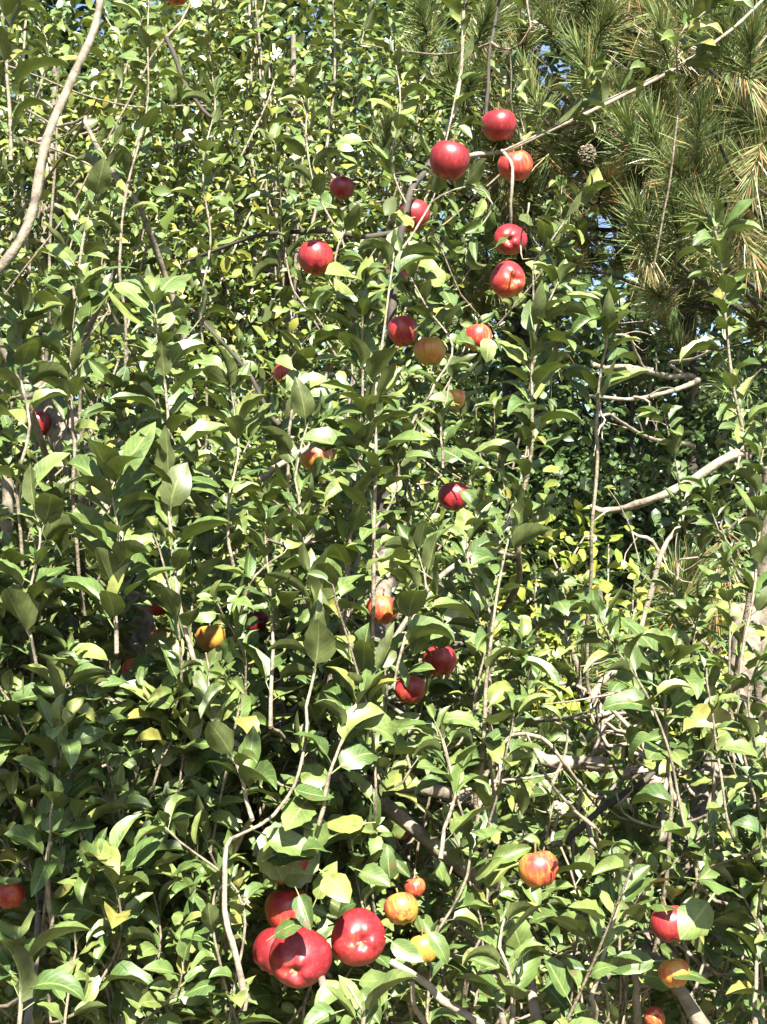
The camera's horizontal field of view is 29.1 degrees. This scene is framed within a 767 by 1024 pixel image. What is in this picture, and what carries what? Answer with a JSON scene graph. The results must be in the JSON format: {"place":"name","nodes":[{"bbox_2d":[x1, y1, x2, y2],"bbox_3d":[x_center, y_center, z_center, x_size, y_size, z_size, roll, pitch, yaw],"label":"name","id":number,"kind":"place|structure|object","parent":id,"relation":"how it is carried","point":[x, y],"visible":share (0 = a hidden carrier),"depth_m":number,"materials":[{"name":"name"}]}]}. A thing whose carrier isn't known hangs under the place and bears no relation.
{"place":"outdoors","nodes":[
{"label":"outdoors","id":0,"kind":"place"},
{"bbox_2d":[12,0,763,649],"label":"sky","id":1,"kind":"structure","parent":0,"point":[78,5],"materials":[{"name":"blue"}]},
{"bbox_2d":[182,692,751,1023],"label":"ground","id":2,"kind":"structure","parent":0,"point":[452,995],"depth_m":4.81,"materials":[{"name":"soil"}]},
{"bbox_2d":[0,0,340,548],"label":"broadleaf tree","id":3,"kind":"object","parent":2,"relation":"on","point":[49,207],"visible":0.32,"depth_m":4.00,"materials":[{"name":"green plant"}]},
{"bbox_2d":[0,0,358,1023],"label":"apple tree","id":4,"kind":"object","parent":2,"relation":"on","point":[92,754],"visible":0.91,"depth_m":1.81,"materials":[{"name":"green plant"}]},
{"bbox_2d":[0,884,24,908],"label":"apple","id":5,"kind":"object","parent":4,"relation":"hanging from","point":[12,895],"visible":0.91,"depth_m":1.73,"materials":[{"name":"red food"}]},
{"bbox_2d":[25,408,50,434],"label":"apple","id":6,"kind":"object","parent":4,"relation":"hanging from","point":[43,418],"visible":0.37,"depth_m":2.67,"materials":[{"name":"red food"}]},
{"bbox_2d":[122,650,138,673],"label":"apple","id":7,"kind":"object","parent":4,"relation":"hanging from","point":[127,663],"visible":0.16,"depth_m":2.25,"materials":[{"name":"red food"}]},
{"bbox_2d":[150,624,172,637],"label":"apple","id":8,"kind":"object","parent":4,"relation":"hanging from","point":[166,630],"visible":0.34,"depth_m":2.38,"materials":[{"name":"red food"}]},
{"bbox_2d":[12,349,410,1019],"bbox_3d":[-0.781,0.679,3.803,1.945,2.208,1.335,0,-6,0],"label":"broadleaf tree","id":9,"kind":"object","parent":2,"relation":"on","point":[240,551],"visible":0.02,"depth_m":3.71,"materials":[{"name":"green plant"}]},
{"bbox_2d":[0,0,584,750],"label":"broadleaf tree","id":10,"kind":"object","parent":2,"relation":"on","point":[308,60],"visible":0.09,"depth_m":7.07,"materials":[{"name":"green plant"}]},
{"bbox_2d":[17,0,573,533],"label":"broadleaf tree","id":11,"kind":"object","parent":2,"relation":"on","point":[369,222],"visible":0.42,"depth_m":4.37,"materials":[{"name":"green plant"}]},
{"bbox_2d":[83,364,615,730],"bbox_3d":[-0.156,0.703,3.831,1.475,2.212,1.105,-3,-7,29],"label":"broadleaf tree","id":12,"kind":"object","parent":2,"relation":"on","point":[525,564],"visible":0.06,"depth_m":3.76,"materials":[{"name":"green plant"}]},
{"bbox_2d":[6,733,749,1023],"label":"grass","id":13,"kind":"structure","parent":2,"relation":"on","point":[561,777],"depth_m":5.41,"materials":[{"name":"green plant"}]},
{"bbox_2d":[0,0,766,751],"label":"woods","id":14,"kind":"object","parent":2,"relation":"on","point":[50,6],"visible":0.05,"depth_m":9.48,"materials":[{"name":"green plant"}]},
{"bbox_2d":[19,0,763,1023],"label":"apple tree","id":15,"kind":"object","parent":2,"relation":"on","point":[353,748],"visible":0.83,"depth_m":1.91,"materials":[{"name":"green plant"}]},
{"bbox_2d":[147,601,166,615],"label":"apple","id":16,"kind":"object","parent":15,"relation":"hanging from","point":[154,609],"visible":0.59,"depth_m":2.42,"materials":[{"name":"red food"}]},
{"bbox_2d":[166,0,186,5],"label":"apple","id":17,"kind":"object","parent":15,"relation":"hanging from","point":[176,2],"visible":1,"depth_m":3.09,"materials":[{"name":"red food"}]},
{"bbox_2d":[195,622,225,651],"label":"apple","id":18,"kind":"object","parent":15,"relation":"hanging from","point":[210,637],"visible":0.82,"depth_m":2.29,"materials":[{"name":"yellow food"}]},
{"bbox_2d":[244,610,268,632],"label":"apple","id":19,"kind":"object","parent":15,"relation":"hanging from","point":[261,616],"visible":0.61,"depth_m":2.40,"materials":[{"name":"red food"}]},
{"bbox_2d":[253,927,275,974],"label":"apple","id":20,"kind":"object","parent":15,"relation":"hanging from","point":[261,947],"visible":0.41,"depth_m":1.74,"materials":[{"name":"red food"}]},
{"bbox_2d":[273,364,289,383],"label":"apple","id":21,"kind":"object","parent":15,"relation":"hanging from","point":[280,371],"visible":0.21,"depth_m":2.75,"materials":[{"name":"red food"}]},
{"bbox_2d":[265,886,308,927],"bbox_3d":[-0.116,0.474,1.785,0.060,0.065,0.058,-10,-15,42],"label":"apple","id":22,"kind":"object","parent":15,"relation":"hanging from","point":[278,907],"visible":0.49,"depth_m":1.76,"materials":[{"name":"red food"}]},
{"bbox_2d":[274,860,308,884],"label":"apple","id":23,"kind":"object","parent":15,"relation":"hanging from","point":[303,864],"visible":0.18,"depth_m":1.75,"materials":[{"name":"red food"}]},
{"bbox_2d":[269,927,331,988],"bbox_3d":[-0.094,0.506,1.680,0.071,0.067,0.068,4,-7,-31],"label":"apple","id":24,"kind":"object","parent":15,"relation":"hanging from","point":[301,957],"visible":0.96,"depth_m":1.66,"materials":[{"name":"red food"}]},
{"bbox_2d":[298,235,333,275],"bbox_3d":[-0.133,-0.501,2.870,0.071,0.077,0.071,-10,-19,29],"label":"apple","id":25,"kind":"object","parent":15,"relation":"hanging from","point":[315,256],"visible":0.97,"depth_m":2.84,"materials":[{"name":"red food"}]},
{"bbox_2d":[300,446,332,469],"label":"apple","id":26,"kind":"object","parent":15,"relation":"hanging from","point":[308,457],"visible":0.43,"depth_m":2.52,"materials":[{"name":"food"}]},
{"bbox_2d":[330,172,353,198],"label":"apple","id":27,"kind":"object","parent":15,"relation":"hanging from","point":[341,187],"visible":1,"depth_m":3.00,"materials":[{"name":"red food"}]},
{"bbox_2d":[331,908,385,966],"bbox_3d":[-0.028,0.489,1.699,0.062,0.065,0.061,-5,-8,40],"label":"apple","id":28,"kind":"object","parent":15,"relation":"hanging from","point":[358,937],"visible":1,"depth_m":1.68,"materials":[{"name":"red food"}]},
{"bbox_2d":[366,589,397,623],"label":"apple","id":29,"kind":"object","parent":15,"relation":"hanging from","point":[383,610],"visible":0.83,"depth_m":2.32,"materials":[{"name":"orange food"}]},
{"bbox_2d":[379,266,407,290],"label":"apple","id":30,"kind":"object","parent":15,"relation":"hanging from","point":[404,272],"visible":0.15,"depth_m":2.82,"materials":[{"name":"red food"}]},
{"bbox_2d":[384,888,417,924],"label":"apple","id":31,"kind":"object","parent":15,"relation":"hanging from","point":[400,908],"visible":1,"depth_m":1.71,"materials":[{"name":"yellow food"}]},
{"bbox_2d":[395,831,408,839],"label":"apple","id":32,"kind":"object","parent":15,"relation":"hanging from","point":[405,835],"visible":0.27,"depth_m":2.17,"materials":[{"name":"red food"}]},
{"bbox_2d":[387,310,417,346],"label":"apple","id":33,"kind":"object","parent":15,"relation":"hanging from","point":[401,328],"visible":1,"depth_m":2.73,"materials":[{"name":"red food"}]},
{"bbox_2d":[394,672,424,703],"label":"apple","id":34,"kind":"object","parent":15,"relation":"hanging from","point":[414,692],"visible":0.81,"depth_m":2.23,"materials":[{"name":"red food"}]},
{"bbox_2d":[397,199,429,231],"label":"apple","id":35,"kind":"object","parent":15,"relation":"hanging from","point":[418,207],"visible":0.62,"depth_m":2.89,"materials":[{"name":"red food"}]},
{"bbox_2d":[404,873,425,896],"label":"apple","id":36,"kind":"object","parent":15,"relation":"hanging from","point":[414,887],"visible":0.94,"depth_m":1.82,"materials":[{"name":"food"}]},
{"bbox_2d":[410,927,436,963],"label":"apple","id":37,"kind":"object","parent":15,"relation":"hanging from","point":[422,945],"visible":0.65,"depth_m":1.67,"materials":[{"name":"yellow food"}]},
{"bbox_2d":[413,331,445,365],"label":"apple","id":38,"kind":"object","parent":15,"relation":"hanging from","point":[428,350],"visible":1,"depth_m":2.69,"materials":[{"name":"food"}]},
{"bbox_2d":[423,646,456,675],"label":"apple","id":39,"kind":"object","parent":15,"relation":"hanging from","point":[442,661],"visible":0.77,"depth_m":2.26,"materials":[{"name":"red food"}]},
{"bbox_2d":[429,133,469,180],"bbox_3d":[0.115,-0.610,2.534,0.069,0.078,0.072,11,0,12],"label":"apple","id":40,"kind":"object","parent":15,"relation":"hanging from","point":[450,160],"visible":1,"depth_m":2.51,"materials":[{"name":"red food"}]},
{"bbox_2d":[438,477,467,510],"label":"apple","id":41,"kind":"object","parent":15,"relation":"hanging from","point":[449,496],"visible":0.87,"depth_m":2.46,"materials":[{"name":"red food"}]},
{"bbox_2d":[444,385,464,408],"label":"apple","id":42,"kind":"object","parent":15,"relation":"hanging from","point":[458,395],"visible":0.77,"depth_m":2.71,"materials":[{"name":"food"}]},
{"bbox_2d":[465,319,491,350],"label":"apple","id":43,"kind":"object","parent":15,"relation":"hanging from","point":[477,333],"visible":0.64,"depth_m":2.72,"materials":[{"name":"red food"}]},
{"bbox_2d":[481,102,516,140],"bbox_3d":[0.230,-0.778,2.941,0.071,0.073,0.073,-8,6,-25],"label":"apple","id":44,"kind":"object","parent":15,"relation":"hanging from","point":[500,124],"visible":1,"depth_m":2.92,"materials":[{"name":"red food"}]},
{"bbox_2d":[490,261,524,297],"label":"apple","id":45,"kind":"object","parent":15,"relation":"hanging from","point":[507,279],"visible":1,"depth_m":2.81,"materials":[{"name":"red food"}]},
{"bbox_2d":[494,224,527,254],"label":"apple","id":46,"kind":"object","parent":15,"relation":"hanging from","point":[510,245],"visible":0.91,"depth_m":2.87,"materials":[{"name":"red food"}]},
{"bbox_2d":[497,144,532,181],"bbox_3d":[0.262,-0.695,2.940,0.072,0.074,0.070,-13,11,-8],"label":"apple","id":47,"kind":"object","parent":15,"relation":"hanging from","point":[522,161],"visible":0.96,"depth_m":2.92,"materials":[{"name":"red food"}]},
{"bbox_2d":[518,842,558,887],"bbox_3d":[0.184,0.421,1.763,0.048,0.052,0.048,-20,-14,37],"label":"apple","id":48,"kind":"object","parent":15,"relation":"hanging from","point":[538,869],"visible":0.98,"depth_m":1.75,"materials":[{"name":"orange food"}]},
{"bbox_2d":[525,729,573,825],"bbox_3d":[0.260,0.432,2.394,0.096,0.154,0.223,-1,-6,6],"label":"fallen branch","id":49,"kind":"object","parent":15,"relation":"attached to","point":[563,811],"visible":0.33,"depth_m":2.45,"materials":[{"name":"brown wood"}]},
{"bbox_2d":[644,1007,664,1023],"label":"apple","id":50,"kind":"object","parent":15,"relation":"hanging from","point":[654,1015],"visible":1,"depth_m":1.70,"materials":[{"name":"food"}]},
{"bbox_2d":[650,898,679,942],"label":"apple","id":51,"kind":"object","parent":15,"relation":"hanging from","point":[663,926],"visible":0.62,"depth_m":1.69,"materials":[{"name":"red food"}]},
{"bbox_2d":[658,952,689,987],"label":"apple","id":52,"kind":"object","parent":15,"relation":"hanging from","point":[670,968],"visible":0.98,"depth_m":1.65,"materials":[{"name":"food"}]},
{"bbox_2d":[172,702,629,1023],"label":"leafy shrub","id":53,"kind":"object","parent":2,"relation":"on","point":[508,874],"visible":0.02,"depth_m":3.39,"materials":[{"name":"green plant"}]},
{"bbox_2d":[297,0,620,997],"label":"pine tree","id":54,"kind":"object","parent":2,"relation":"on","point":[425,22],"visible":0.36,"depth_m":4.15,"materials":[{"name":"green plant"}]},
{"bbox_2d":[307,274,766,848],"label":"broadleaf tree","id":55,"kind":"object","parent":2,"relation":"on","point":[485,428],"visible":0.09,"depth_m":5.06,"materials":[{"name":"green plant"}]},
{"bbox_2d":[407,499,753,1023],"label":"leafy shrub","id":56,"kind":"object","parent":2,"relation":"on","point":[606,587],"visible":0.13,"depth_m":3.52,"materials":[{"name":"green plant"}]},
{"bbox_2d":[395,283,766,1020],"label":"broadleaf tree","id":57,"kind":"object","parent":2,"relation":"on","point":[583,481],"visible":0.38,"depth_m":4.42,"materials":[{"name":"green plant"}]},
{"bbox_2d":[455,197,766,1023],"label":"apple tree","id":58,"kind":"object","parent":2,"relation":"on","point":[725,731],"visible":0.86,"depth_m":1.97,"materials":[{"name":"green plant"}]},
{"bbox_2d":[521,708,633,758],"bbox_3d":[0.388,0.449,2.855,0.252,0.152,0.155,1,-6,-13],"label":"fallen branch","id":59,"kind":"object","parent":58,"relation":"on","point":[579,717],"visible":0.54,"depth_m":2.89,"materials":[{"name":"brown wood"}]},
{"bbox_2d":[518,716,763,808],"bbox_3d":[0.445,0.478,2.561,0.489,0.273,0.246,-2,-6,17],"label":"fallen branch","id":60,"kind":"object","parent":58,"relation":"on","point":[591,761],"visible":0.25,"depth_m":2.64,"materials":[{"name":"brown wood"}]},
{"bbox_2d":[460,0,766,448],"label":"pine tree","id":61,"kind":"object","parent":2,"relation":"on","point":[709,151],"visible":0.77,"depth_m":3.86,"materials":[{"name":"green plant"}]},
{"bbox_2d":[577,144,596,165],"bbox_3d":[0.517,-0.907,3.750,0.049,0.051,0.049,0,-6,0],"label":"pine cone","id":62,"kind":"object","parent":61,"relation":"hanging from","point":[584,158],"visible":0.99,"depth_m":3.75,"materials":[{"name":"brown plant"}]},
{"bbox_2d":[513,715,751,1023],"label":"leafy shrub","id":63,"kind":"object","parent":2,"relation":"on","point":[616,752],"visible":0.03,"depth_m":3.32,"materials":[{"name":"green plant"}]},
{"bbox_2d":[524,73,766,953],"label":"tree","id":64,"kind":"object","parent":2,"relation":"on","point":[682,572],"visible":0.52,"depth_m":3.14,"materials":[{"name":"green plant"}]},
{"bbox_2d":[575,298,766,702],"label":"broadleaf tree","id":65,"kind":"object","parent":2,"relation":"on","point":[751,366],"visible":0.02,"depth_m":5.38,"materials":[{"name":"green plant"}]}
]}

